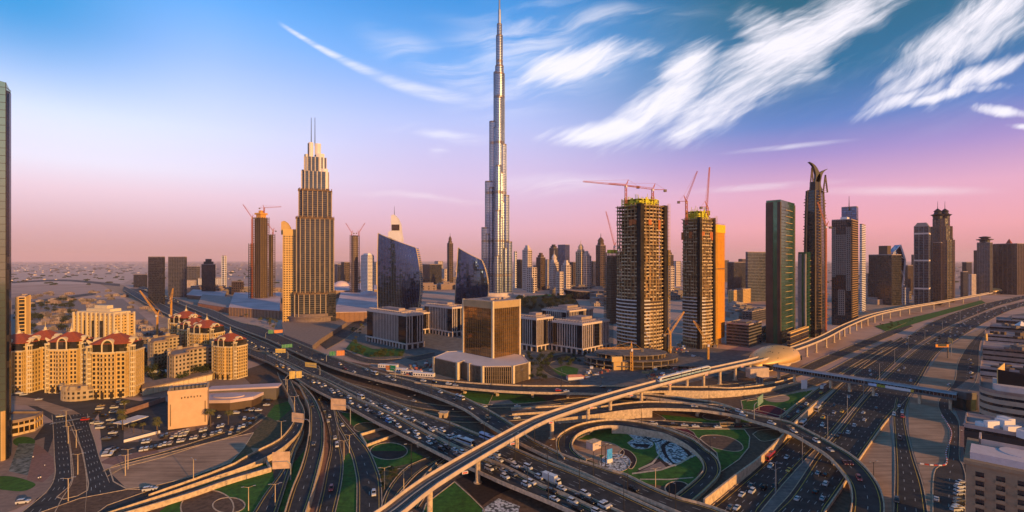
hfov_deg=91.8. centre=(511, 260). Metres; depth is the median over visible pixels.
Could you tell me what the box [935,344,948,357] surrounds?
orange billboard
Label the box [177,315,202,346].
red roofed tower
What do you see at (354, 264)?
distant unfinished tower
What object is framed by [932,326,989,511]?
service road
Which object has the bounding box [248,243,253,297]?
distant unfinished tower
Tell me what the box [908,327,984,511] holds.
sand reserve
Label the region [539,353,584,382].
street
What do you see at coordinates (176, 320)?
window
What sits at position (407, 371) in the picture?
site cabin
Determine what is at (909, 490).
slip road
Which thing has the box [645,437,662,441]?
stone bed
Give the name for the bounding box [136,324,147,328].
house
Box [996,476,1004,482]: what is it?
window
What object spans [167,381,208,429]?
windowless hall
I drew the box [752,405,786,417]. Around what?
flower bed
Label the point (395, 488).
slip road
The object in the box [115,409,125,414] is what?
palm tree
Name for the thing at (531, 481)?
car
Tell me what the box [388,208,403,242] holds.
sail roofed tower
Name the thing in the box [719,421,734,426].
minibus
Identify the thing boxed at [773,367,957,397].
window
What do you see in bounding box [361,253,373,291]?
distant tower
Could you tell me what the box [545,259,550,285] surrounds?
distant tower
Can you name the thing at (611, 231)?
tower crane
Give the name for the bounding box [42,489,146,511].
corner island
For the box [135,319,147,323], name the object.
house
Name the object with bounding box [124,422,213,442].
school pavement
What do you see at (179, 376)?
broadleaf tree
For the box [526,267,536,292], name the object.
distant tower
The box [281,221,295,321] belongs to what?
golden slab tower
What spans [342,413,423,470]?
lawn
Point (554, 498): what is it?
car
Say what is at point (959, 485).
car
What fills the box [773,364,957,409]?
footbridge
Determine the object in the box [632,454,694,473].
garden path
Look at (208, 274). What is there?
distant tower
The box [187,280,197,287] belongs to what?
pink hall
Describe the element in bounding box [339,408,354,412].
round bed
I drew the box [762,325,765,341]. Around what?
trussed block
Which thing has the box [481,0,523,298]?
supertall tower
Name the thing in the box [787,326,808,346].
tower podium
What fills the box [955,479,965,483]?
car
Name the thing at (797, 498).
car
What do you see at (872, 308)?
sand lot
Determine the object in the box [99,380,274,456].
parking asphalt
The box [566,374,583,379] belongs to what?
striped site tent
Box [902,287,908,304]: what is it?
white office block
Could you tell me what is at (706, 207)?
tower crane
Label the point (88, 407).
crossroads asphalt
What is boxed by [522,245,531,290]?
distant tower
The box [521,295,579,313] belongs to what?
park ground
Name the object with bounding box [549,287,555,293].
house
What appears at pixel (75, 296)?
street
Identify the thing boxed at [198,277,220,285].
white hall
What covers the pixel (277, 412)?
verge lawn
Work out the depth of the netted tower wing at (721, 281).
620.02 m
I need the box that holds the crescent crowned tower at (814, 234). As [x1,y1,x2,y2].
[803,162,828,337]
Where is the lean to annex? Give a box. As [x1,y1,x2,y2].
[974,250,976,293]
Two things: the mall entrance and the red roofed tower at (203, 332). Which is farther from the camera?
the mall entrance
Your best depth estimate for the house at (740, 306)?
1010.10 m
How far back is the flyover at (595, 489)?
255.40 m
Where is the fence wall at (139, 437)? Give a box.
[124,430,159,441]
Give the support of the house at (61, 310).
on the villa district ground at (122, 304)
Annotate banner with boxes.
[885,385,910,391]
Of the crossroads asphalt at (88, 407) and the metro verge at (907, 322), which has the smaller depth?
the crossroads asphalt at (88, 407)
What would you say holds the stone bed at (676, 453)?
on the dark bed at (689, 453)
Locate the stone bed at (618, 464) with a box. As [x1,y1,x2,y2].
[599,453,630,471]
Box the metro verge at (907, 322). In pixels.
[875,300,984,330]
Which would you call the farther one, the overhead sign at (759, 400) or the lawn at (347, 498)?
the overhead sign at (759, 400)
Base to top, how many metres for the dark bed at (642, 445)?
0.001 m
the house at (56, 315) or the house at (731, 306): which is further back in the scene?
the house at (731, 306)
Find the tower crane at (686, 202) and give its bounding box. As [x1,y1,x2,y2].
[677,171,697,224]
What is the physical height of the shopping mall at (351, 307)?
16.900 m
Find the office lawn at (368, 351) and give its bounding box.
[346,341,404,356]
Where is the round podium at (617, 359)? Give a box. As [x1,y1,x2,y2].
[583,348,736,369]
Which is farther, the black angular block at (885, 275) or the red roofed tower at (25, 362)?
the black angular block at (885, 275)
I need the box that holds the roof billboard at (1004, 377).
[997,363,1023,386]
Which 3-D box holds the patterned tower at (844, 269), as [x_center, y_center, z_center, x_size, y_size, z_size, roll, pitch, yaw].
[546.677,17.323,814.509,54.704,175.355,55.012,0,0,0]
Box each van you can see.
[484,464,493,470]
[523,462,532,469]
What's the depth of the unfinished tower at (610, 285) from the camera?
821.57 m
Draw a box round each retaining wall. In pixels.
[124,397,165,414]
[125,467,270,511]
[360,427,385,435]
[367,434,397,446]
[511,404,567,409]
[512,411,546,415]
[703,402,816,504]
[739,380,786,386]
[779,390,813,416]
[824,418,888,511]
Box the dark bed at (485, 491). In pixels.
[456,472,509,504]
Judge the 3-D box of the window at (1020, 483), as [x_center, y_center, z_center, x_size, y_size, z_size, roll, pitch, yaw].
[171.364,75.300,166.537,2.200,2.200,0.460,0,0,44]
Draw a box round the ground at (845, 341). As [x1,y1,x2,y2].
[9,261,1023,511]
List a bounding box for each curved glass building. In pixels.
[377,233,422,309]
[454,247,488,305]
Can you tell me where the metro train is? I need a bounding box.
[657,365,710,381]
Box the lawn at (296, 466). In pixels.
[278,450,304,511]
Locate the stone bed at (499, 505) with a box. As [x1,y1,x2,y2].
[482,498,519,511]
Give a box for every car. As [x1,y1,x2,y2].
[15,498,30,504]
[95,425,104,428]
[101,452,112,456]
[142,486,153,491]
[328,484,333,491]
[371,488,375,495]
[438,445,445,450]
[443,444,450,448]
[489,463,497,469]
[495,456,503,462]
[499,467,507,472]
[500,472,509,478]
[508,470,516,476]
[511,462,519,468]
[518,467,526,471]
[521,480,530,487]
[526,478,536,485]
[534,473,543,479]
[546,487,556,494]
[549,495,559,501]
[557,485,566,490]
[567,496,577,503]
[571,503,583,511]
[574,493,584,498]
[580,489,590,495]
[584,496,595,503]
[591,506,601,511]
[597,500,608,508]
[601,499,611,507]
[628,484,638,491]
[726,504,733,509]
[733,504,740,510]
[738,491,745,496]
[748,487,755,493]
[760,484,766,490]
[767,462,773,468]
[794,495,800,500]
[812,437,819,442]
[819,495,825,500]
[822,480,828,485]
[855,473,862,480]
[894,495,899,503]
[949,505,962,511]
[951,500,964,505]
[951,503,964,508]
[952,497,965,501]
[953,483,965,487]
[953,487,965,491]
[953,491,964,495]
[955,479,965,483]
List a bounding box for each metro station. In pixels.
[746,345,801,370]
[993,288,1002,293]
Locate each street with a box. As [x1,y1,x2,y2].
[12,279,119,285]
[12,293,95,308]
[105,413,265,475]
[320,321,366,348]
[344,349,434,363]
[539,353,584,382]
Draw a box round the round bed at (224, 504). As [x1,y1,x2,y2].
[212,497,245,511]
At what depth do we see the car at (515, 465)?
237.90 m
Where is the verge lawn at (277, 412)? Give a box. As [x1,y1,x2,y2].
[267,402,290,420]
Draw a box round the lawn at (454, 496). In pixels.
[423,481,484,511]
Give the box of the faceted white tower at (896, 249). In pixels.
[891,245,905,286]
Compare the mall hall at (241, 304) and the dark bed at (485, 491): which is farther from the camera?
the mall hall at (241, 304)
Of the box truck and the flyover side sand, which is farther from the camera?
the flyover side sand
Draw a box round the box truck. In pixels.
[542,470,561,484]
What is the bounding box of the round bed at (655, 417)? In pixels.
[636,412,665,420]
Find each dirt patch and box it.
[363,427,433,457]
[719,401,743,407]
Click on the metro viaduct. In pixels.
(411, 496)
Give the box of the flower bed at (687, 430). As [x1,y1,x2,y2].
[671,427,699,441]
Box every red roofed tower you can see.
[11,327,41,394]
[29,322,61,389]
[44,323,93,393]
[85,327,144,398]
[168,308,201,333]
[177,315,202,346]
[187,317,224,345]
[211,326,247,379]
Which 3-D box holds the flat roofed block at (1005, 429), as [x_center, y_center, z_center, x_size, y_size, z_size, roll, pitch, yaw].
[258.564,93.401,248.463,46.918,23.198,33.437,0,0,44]
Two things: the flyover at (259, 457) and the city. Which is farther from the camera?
the city
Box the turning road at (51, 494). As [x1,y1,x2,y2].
[23,472,155,511]
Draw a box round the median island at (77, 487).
[57,422,88,498]
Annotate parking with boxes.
[952,463,965,511]
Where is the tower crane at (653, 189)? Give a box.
[609,183,666,202]
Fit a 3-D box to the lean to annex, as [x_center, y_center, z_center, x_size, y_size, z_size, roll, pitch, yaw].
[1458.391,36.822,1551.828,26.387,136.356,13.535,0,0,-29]
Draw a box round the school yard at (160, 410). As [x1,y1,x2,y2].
[125,401,175,432]
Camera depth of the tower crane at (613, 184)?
559.00 m
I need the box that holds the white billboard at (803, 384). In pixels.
[801,380,806,391]
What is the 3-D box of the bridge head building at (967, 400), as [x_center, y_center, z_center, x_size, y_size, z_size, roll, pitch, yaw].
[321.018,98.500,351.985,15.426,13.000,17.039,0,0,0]
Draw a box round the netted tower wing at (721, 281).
[707,223,726,344]
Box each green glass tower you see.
[766,200,795,344]
[798,252,810,337]
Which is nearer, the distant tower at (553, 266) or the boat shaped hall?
the boat shaped hall
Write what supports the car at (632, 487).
on the flyover at (646, 492)
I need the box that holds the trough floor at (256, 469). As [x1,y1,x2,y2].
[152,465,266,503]
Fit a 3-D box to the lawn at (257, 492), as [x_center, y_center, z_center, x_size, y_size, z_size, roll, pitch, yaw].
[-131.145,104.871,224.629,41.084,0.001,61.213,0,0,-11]
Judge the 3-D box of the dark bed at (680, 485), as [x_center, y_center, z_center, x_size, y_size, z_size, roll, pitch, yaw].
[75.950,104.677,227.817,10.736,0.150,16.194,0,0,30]
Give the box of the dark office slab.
[727,262,745,294]
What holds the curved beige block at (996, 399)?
on the ground at (845, 341)
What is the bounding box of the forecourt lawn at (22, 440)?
[13,437,34,445]
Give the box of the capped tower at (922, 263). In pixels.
[914,223,930,305]
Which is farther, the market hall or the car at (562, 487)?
the market hall
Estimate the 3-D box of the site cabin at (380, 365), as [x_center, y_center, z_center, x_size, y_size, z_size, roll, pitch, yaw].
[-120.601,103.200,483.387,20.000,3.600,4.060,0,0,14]
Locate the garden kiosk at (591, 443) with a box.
[586,438,600,450]
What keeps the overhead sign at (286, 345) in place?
on the flyover at (595, 489)
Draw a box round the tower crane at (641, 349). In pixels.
[599,341,643,370]
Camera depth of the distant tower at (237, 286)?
1504.91 m
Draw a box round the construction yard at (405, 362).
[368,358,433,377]
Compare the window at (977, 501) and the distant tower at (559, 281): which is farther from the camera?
the distant tower at (559, 281)
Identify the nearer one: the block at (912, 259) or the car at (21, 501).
the car at (21, 501)
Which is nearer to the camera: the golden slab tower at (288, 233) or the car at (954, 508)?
the car at (954, 508)
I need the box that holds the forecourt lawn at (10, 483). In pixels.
[0,476,35,490]
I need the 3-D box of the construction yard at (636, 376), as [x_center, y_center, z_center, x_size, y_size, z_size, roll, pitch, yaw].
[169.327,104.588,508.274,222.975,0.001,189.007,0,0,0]
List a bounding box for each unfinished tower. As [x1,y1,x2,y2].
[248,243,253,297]
[253,210,268,297]
[268,235,274,296]
[350,235,359,292]
[604,250,620,323]
[616,194,669,351]
[681,207,717,348]
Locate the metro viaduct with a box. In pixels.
[374,292,991,511]
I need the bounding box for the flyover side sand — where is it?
[101,284,169,332]
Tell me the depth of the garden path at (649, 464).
257.55 m
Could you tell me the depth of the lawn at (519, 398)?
376.09 m
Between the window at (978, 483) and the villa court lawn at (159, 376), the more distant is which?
the villa court lawn at (159, 376)
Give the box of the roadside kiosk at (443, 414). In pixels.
[438,411,448,417]
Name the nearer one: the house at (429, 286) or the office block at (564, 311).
the office block at (564, 311)
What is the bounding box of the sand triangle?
[848,421,891,511]
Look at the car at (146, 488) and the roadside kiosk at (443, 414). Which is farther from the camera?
the roadside kiosk at (443, 414)
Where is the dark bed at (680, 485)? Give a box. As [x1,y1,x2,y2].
[664,481,687,494]
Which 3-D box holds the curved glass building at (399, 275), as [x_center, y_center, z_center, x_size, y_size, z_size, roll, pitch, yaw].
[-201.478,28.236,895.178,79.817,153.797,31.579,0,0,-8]
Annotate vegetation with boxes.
[11,262,961,284]
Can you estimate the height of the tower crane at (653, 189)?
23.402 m
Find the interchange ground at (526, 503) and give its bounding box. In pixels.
[102,353,860,511]
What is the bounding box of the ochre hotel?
[72,305,134,337]
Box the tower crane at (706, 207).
[699,167,709,215]
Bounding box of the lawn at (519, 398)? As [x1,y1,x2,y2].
[490,393,545,402]
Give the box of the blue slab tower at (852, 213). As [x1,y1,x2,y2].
[841,206,857,219]
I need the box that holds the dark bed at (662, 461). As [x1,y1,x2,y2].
[637,458,669,471]
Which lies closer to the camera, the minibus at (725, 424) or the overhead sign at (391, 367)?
the minibus at (725, 424)
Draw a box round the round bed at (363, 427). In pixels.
[353,422,379,432]
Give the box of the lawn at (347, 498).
[336,453,356,511]
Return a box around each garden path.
[576,428,611,439]
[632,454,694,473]
[639,443,660,469]
[640,477,692,479]
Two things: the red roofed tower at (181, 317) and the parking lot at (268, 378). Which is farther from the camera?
the red roofed tower at (181, 317)
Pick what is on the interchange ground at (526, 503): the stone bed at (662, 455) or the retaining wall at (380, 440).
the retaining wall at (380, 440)
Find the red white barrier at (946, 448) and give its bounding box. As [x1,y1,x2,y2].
[920,415,951,465]
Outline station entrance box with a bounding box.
[746,366,768,377]
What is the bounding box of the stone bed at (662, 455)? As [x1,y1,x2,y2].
[652,438,695,466]
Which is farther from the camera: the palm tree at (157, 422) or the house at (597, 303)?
the house at (597, 303)
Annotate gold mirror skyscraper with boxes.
[0,81,10,460]
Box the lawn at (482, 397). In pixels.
[461,390,493,404]
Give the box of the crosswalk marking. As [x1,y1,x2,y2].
[51,416,89,423]
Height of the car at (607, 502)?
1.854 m
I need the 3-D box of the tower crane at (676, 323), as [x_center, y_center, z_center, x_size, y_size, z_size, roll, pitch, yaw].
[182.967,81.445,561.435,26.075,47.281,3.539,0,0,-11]
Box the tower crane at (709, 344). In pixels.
[693,321,716,359]
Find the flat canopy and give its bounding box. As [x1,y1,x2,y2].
[113,415,148,427]
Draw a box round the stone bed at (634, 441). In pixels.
[627,439,653,448]
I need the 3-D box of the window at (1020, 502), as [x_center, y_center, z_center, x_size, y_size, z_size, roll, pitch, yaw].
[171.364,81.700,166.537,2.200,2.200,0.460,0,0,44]
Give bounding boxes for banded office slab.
[746,252,765,301]
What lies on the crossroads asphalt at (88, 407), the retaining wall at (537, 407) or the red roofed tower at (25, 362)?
the red roofed tower at (25, 362)
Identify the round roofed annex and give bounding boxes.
[209,383,281,410]
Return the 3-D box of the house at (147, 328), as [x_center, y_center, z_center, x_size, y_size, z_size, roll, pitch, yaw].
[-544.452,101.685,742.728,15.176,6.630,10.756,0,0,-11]
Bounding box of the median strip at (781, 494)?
[761,324,955,511]
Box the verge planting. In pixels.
[234,397,291,459]
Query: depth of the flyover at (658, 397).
351.64 m
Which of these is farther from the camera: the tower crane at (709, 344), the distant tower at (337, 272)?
the distant tower at (337, 272)
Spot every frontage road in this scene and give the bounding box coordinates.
[708,323,912,386]
[744,340,895,400]
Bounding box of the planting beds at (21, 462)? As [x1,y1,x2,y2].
[9,444,34,474]
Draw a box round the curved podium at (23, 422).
[11,411,42,435]
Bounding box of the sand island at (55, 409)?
[12,396,78,414]
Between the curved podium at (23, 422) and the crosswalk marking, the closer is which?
the curved podium at (23, 422)
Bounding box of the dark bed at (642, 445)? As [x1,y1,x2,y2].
[631,443,650,447]
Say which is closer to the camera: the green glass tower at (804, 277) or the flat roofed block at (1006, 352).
the flat roofed block at (1006, 352)
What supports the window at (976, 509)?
in the balcony apartment block at (994, 476)
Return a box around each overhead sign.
[265,330,282,337]
[272,451,290,479]
[275,349,285,352]
[281,344,291,353]
[285,371,301,384]
[292,412,309,435]
[305,362,319,367]
[326,350,344,361]
[331,398,350,424]
[386,365,395,377]
[754,394,762,418]
[756,376,762,384]
[948,337,952,355]
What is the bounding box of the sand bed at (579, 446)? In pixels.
[572,440,624,459]
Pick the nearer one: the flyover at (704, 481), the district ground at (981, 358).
the flyover at (704, 481)
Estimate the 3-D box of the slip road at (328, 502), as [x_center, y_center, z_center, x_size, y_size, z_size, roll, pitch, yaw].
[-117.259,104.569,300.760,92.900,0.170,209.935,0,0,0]
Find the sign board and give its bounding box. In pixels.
[606,448,612,462]
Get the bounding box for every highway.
[132,289,229,333]
[712,296,1023,511]
[773,301,1023,511]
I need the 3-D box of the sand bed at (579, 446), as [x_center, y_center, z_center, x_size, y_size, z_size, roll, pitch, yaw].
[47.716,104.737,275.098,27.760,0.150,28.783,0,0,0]
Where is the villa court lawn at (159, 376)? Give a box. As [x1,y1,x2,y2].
[144,359,166,379]
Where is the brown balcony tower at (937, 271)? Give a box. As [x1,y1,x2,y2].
[933,242,942,304]
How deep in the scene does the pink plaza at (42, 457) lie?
253.47 m
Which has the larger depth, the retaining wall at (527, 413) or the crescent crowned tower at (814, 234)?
the crescent crowned tower at (814, 234)
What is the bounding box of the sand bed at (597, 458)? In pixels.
[585,452,600,464]
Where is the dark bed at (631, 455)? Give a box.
[619,448,636,468]
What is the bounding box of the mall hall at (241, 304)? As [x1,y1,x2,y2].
[229,292,280,319]
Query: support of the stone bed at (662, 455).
on the lawn at (691, 467)
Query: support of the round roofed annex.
on the ground at (845, 341)
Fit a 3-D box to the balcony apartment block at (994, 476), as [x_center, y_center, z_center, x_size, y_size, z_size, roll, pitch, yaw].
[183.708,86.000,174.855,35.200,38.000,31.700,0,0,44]
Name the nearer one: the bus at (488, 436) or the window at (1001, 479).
the window at (1001, 479)
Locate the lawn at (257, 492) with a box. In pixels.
[160,463,273,511]
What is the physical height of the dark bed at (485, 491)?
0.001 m
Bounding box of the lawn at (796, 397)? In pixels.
[741,390,812,415]
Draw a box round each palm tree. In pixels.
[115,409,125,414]
[116,414,127,429]
[119,400,129,408]
[152,420,162,435]
[204,409,215,426]
[224,410,233,424]
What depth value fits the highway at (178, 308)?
1121.94 m
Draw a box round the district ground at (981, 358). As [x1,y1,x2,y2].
[977,313,1023,372]
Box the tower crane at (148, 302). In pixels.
[139,291,163,334]
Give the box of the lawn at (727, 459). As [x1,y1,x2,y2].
[667,427,749,471]
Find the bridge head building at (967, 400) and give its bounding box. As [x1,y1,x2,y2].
[951,389,977,410]
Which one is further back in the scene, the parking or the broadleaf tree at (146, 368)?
the broadleaf tree at (146, 368)
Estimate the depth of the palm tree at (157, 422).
294.87 m
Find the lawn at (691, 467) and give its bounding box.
[575,429,701,485]
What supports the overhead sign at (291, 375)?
on the flyover at (259, 457)
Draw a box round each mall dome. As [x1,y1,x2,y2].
[334,281,348,285]
[359,291,376,295]
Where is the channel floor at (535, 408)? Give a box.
[511,404,566,410]
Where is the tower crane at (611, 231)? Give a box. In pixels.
[605,211,618,252]
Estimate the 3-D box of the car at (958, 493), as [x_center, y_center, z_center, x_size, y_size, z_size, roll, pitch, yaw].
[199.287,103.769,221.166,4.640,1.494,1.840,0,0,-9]
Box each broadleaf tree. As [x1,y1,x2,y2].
[144,363,155,376]
[153,362,163,374]
[173,370,188,378]
[190,364,204,372]
[198,364,211,371]
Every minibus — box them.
[357,393,364,398]
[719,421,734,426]
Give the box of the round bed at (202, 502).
[180,490,233,511]
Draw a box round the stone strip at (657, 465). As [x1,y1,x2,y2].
[641,462,665,470]
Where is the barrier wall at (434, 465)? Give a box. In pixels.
[421,462,436,477]
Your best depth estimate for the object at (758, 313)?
846.20 m
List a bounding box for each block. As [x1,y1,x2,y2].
[59,383,93,401]
[147,333,183,367]
[167,342,211,377]
[365,306,424,349]
[408,307,429,333]
[424,301,461,336]
[432,296,529,383]
[521,312,552,351]
[542,304,593,319]
[551,315,610,354]
[726,288,750,303]
[726,319,761,347]
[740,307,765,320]
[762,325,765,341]
[866,274,868,297]
[869,246,901,304]
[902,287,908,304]
[905,265,912,294]
[911,255,913,288]
[960,271,967,296]
[962,262,971,273]
[964,412,1023,453]
[964,432,1023,511]
[968,274,975,294]
[979,376,1023,420]
[980,360,1023,377]
[983,340,1023,363]
[984,330,1023,343]
[990,322,1023,331]
[996,317,1023,323]
[1012,315,1023,320]
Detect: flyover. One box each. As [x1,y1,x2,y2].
[109,372,304,511]
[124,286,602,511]
[140,286,727,511]
[229,327,665,511]
[253,430,303,511]
[284,380,323,511]
[389,373,796,398]
[555,401,884,511]
[556,419,720,511]
[624,393,731,410]
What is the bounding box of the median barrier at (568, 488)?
[248,345,623,511]
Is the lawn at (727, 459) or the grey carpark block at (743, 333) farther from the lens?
the grey carpark block at (743, 333)
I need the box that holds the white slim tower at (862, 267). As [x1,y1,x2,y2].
[860,224,865,311]
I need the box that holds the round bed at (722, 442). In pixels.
[699,435,742,451]
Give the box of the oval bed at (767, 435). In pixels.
[753,429,782,440]
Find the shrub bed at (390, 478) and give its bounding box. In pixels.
[379,463,410,492]
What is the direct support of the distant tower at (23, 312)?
on the villa district ground at (122, 304)
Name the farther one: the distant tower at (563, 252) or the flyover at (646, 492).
the distant tower at (563, 252)
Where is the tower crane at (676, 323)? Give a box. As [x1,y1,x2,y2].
[663,311,684,352]
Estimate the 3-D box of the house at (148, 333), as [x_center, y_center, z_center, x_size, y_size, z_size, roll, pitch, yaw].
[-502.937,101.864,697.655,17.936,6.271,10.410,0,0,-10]
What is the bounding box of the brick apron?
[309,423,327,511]
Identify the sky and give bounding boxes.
[0,0,1023,260]
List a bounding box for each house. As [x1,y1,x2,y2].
[41,318,57,323]
[45,300,60,303]
[48,325,58,330]
[50,320,63,323]
[51,314,62,317]
[54,308,67,312]
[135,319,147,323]
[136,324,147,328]
[141,326,155,330]
[143,336,149,343]
[146,330,162,335]
[158,327,167,331]
[187,285,200,292]
[216,285,225,290]
[222,289,230,293]
[273,287,282,292]
[423,282,436,289]
[439,281,452,289]
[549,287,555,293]
[573,284,586,288]
[590,291,603,296]
[590,295,603,303]
[591,301,603,305]
[592,286,603,289]
[669,293,680,299]
[674,290,682,298]
[725,309,746,317]
[727,304,739,308]
[729,302,746,304]
[730,312,741,318]
[733,305,747,308]
[866,297,882,304]
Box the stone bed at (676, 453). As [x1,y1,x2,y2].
[665,442,687,462]
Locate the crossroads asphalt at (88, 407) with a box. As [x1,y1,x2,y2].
[12,389,159,441]
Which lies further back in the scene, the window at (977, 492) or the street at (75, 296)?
the street at (75, 296)
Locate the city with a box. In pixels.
[11,261,961,280]
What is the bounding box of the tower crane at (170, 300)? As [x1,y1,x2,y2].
[168,288,173,315]
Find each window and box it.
[40,340,47,387]
[170,316,201,333]
[180,325,188,346]
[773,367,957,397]
[975,471,983,477]
[975,480,983,486]
[975,489,983,495]
[975,499,983,505]
[975,508,983,511]
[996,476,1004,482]
[996,485,1004,491]
[996,494,1004,501]
[996,504,1004,510]
[1018,481,1023,486]
[1018,490,1023,495]
[1018,500,1023,505]
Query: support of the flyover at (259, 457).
on the interchange ground at (526, 503)
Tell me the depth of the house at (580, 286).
1655.48 m
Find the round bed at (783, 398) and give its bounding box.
[765,395,789,401]
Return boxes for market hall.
[187,289,225,299]
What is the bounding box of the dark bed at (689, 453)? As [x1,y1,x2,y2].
[661,441,691,463]
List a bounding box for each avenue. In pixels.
[22,415,73,511]
[69,414,108,508]
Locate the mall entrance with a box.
[198,294,231,312]
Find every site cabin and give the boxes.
[378,363,398,367]
[387,367,407,371]
[401,369,422,374]
[413,372,434,376]
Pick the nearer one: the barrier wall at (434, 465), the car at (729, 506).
the car at (729, 506)
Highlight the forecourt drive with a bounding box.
[34,422,52,451]
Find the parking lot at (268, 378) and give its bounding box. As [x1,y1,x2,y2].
[207,373,274,425]
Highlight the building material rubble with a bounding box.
[405,339,697,379]
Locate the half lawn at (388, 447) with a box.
[372,443,405,450]
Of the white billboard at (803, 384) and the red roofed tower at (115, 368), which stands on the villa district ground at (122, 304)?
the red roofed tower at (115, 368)
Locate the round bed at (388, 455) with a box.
[370,442,407,459]
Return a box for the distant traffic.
[15,289,1022,394]
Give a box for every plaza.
[27,444,53,481]
[954,373,979,463]
[955,408,968,455]
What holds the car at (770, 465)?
on the highway at (758, 500)
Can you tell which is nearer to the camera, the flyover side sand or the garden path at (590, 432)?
the garden path at (590, 432)
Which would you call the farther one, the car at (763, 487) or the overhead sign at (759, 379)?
the overhead sign at (759, 379)
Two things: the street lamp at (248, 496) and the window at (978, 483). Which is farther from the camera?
the street lamp at (248, 496)
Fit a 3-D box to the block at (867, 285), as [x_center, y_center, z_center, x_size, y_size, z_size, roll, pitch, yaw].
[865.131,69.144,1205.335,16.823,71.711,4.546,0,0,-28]
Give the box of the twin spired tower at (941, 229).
[931,201,954,302]
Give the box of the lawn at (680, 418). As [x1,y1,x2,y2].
[662,415,734,422]
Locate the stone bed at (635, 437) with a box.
[628,434,651,441]
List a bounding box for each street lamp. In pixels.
[60,476,75,500]
[241,485,255,510]
[404,442,417,476]
[548,470,552,499]
[575,456,583,488]
[619,474,627,508]
[675,478,678,509]
[769,460,781,493]
[797,434,808,462]
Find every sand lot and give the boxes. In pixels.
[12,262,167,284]
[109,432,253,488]
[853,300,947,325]
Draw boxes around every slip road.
[314,391,343,511]
[334,410,381,511]
[348,382,655,411]
[381,457,440,505]
[413,459,448,507]
[414,409,538,422]
[637,420,764,428]
[780,337,906,420]
[893,393,927,511]
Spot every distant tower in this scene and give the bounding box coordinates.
[15,294,30,333]
[133,274,146,287]
[148,256,164,304]
[168,257,186,296]
[187,266,199,279]
[201,259,215,290]
[221,256,226,286]
[231,281,243,294]
[334,264,340,282]
[341,262,349,280]
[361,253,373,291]
[374,262,376,284]
[423,264,441,283]
[434,261,442,268]
[442,269,446,280]
[447,236,452,282]
[514,251,516,287]
[517,259,521,287]
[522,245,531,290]
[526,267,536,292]
[536,253,544,289]
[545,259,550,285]
[549,244,557,261]
[549,254,558,288]
[556,271,563,294]
[558,244,569,270]
[561,260,570,292]
[569,262,575,285]
[576,243,583,285]
[583,251,590,288]
[591,261,595,284]
[596,236,605,286]
[669,250,673,265]
[669,266,674,290]
[674,261,680,285]
[725,260,728,281]
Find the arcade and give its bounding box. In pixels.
[142,370,212,395]
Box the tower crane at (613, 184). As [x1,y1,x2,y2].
[583,180,638,203]
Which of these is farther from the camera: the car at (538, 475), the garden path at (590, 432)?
the garden path at (590, 432)
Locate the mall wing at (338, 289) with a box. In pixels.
[334,283,376,297]
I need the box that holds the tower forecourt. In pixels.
[0,422,54,511]
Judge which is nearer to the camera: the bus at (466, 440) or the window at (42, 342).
the bus at (466, 440)
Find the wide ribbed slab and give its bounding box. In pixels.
[993,239,1023,294]
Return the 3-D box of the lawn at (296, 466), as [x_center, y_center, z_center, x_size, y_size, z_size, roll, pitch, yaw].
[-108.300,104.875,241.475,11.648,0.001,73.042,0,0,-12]
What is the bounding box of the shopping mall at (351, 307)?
[336,291,376,321]
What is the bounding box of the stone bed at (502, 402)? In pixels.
[490,400,512,403]
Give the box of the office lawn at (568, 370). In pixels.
[552,366,577,375]
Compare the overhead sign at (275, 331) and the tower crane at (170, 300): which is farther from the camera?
the tower crane at (170, 300)
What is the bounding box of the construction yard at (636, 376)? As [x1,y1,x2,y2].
[579,346,753,384]
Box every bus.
[455,393,464,399]
[456,435,474,445]
[479,431,493,439]
[765,450,775,461]
[799,418,806,426]
[814,404,820,411]
[820,383,826,388]
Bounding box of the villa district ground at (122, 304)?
[12,299,249,396]
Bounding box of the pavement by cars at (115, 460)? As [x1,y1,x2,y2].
[102,449,158,464]
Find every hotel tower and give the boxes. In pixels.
[282,122,346,348]
[976,236,993,294]
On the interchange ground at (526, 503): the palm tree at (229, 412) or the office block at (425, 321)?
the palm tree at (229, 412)
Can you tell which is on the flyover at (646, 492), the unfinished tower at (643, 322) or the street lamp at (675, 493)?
the street lamp at (675, 493)
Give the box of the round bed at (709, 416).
[702,413,729,420]
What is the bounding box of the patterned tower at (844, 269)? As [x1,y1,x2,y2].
[832,217,857,325]
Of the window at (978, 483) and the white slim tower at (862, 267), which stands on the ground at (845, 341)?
the white slim tower at (862, 267)
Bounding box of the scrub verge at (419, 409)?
[401,404,478,432]
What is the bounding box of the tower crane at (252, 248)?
[243,205,255,297]

